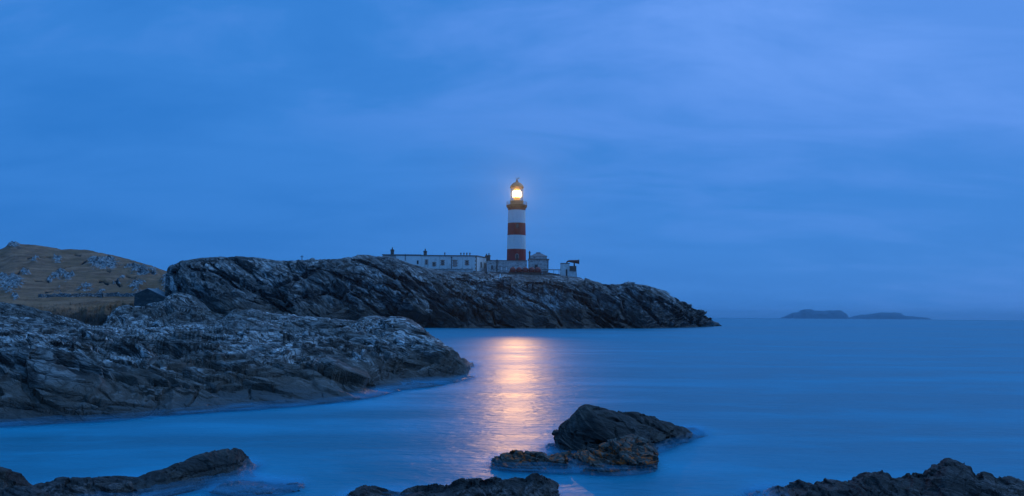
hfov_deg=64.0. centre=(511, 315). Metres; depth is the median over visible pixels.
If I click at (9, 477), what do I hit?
sea rock
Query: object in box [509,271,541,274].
tank plinth
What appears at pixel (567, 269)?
foghorn tower
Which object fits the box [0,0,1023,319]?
sky
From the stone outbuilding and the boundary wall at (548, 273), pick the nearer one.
the boundary wall at (548, 273)
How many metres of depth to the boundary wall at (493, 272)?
269.15 m
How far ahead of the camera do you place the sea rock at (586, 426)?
21.13 m
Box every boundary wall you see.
[473,271,508,273]
[542,272,560,275]
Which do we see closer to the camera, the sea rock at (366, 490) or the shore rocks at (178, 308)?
the sea rock at (366, 490)
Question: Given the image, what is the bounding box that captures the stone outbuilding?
[487,253,526,271]
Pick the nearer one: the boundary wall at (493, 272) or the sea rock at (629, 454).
the sea rock at (629, 454)
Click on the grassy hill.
(29, 273)
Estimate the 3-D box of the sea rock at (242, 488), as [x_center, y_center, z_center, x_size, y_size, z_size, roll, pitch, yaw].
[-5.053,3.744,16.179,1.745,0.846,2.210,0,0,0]
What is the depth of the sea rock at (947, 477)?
14.91 m
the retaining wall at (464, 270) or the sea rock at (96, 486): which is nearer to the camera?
the sea rock at (96, 486)
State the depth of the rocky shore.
35.89 m
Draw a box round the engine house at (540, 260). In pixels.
[528,251,548,271]
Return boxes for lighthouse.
[506,178,526,259]
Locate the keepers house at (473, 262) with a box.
[420,249,487,271]
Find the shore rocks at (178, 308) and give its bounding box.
[0,293,225,328]
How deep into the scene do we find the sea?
28.60 m
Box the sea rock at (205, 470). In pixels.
[122,448,258,495]
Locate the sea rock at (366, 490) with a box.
[346,485,399,495]
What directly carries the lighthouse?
on the headland
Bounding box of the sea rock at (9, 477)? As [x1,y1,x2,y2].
[0,467,32,489]
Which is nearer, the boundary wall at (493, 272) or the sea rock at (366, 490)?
the sea rock at (366, 490)
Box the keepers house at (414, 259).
[382,247,420,265]
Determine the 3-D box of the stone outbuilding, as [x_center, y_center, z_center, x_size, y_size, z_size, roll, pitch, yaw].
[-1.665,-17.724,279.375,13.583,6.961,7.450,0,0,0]
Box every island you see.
[782,309,848,318]
[849,312,929,318]
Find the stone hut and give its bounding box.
[134,288,165,305]
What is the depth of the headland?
228.71 m
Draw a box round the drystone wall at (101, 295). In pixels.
[38,292,134,297]
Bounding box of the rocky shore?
[0,308,474,425]
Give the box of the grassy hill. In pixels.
[0,241,166,325]
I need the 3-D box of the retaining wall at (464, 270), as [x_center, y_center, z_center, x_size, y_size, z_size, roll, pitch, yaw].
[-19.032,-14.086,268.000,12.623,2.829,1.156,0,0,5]
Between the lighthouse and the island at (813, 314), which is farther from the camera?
the island at (813, 314)
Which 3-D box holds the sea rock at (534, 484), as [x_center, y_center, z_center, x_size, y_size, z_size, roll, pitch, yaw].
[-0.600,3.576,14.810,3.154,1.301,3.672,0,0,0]
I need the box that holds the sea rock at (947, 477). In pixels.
[748,458,1023,495]
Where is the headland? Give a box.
[165,254,720,328]
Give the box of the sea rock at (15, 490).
[0,485,50,495]
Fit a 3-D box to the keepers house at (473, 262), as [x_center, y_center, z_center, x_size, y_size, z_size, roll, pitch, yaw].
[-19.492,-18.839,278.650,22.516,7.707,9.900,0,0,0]
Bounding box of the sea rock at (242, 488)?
[209,480,305,495]
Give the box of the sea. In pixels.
[0,318,1023,495]
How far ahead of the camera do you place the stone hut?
202.00 m
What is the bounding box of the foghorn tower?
[560,260,578,277]
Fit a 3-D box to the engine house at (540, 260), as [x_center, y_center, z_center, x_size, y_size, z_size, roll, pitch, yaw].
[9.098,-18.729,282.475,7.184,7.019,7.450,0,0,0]
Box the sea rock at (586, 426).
[545,404,707,454]
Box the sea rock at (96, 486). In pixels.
[33,476,142,495]
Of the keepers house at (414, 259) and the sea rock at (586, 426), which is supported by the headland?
the keepers house at (414, 259)
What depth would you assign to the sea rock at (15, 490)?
13.53 m
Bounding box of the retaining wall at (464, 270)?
[436,268,472,271]
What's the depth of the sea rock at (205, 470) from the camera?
16.64 m
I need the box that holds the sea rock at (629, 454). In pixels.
[489,434,658,475]
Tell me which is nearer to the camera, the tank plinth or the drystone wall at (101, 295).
the drystone wall at (101, 295)
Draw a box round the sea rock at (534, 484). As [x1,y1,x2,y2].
[398,473,559,495]

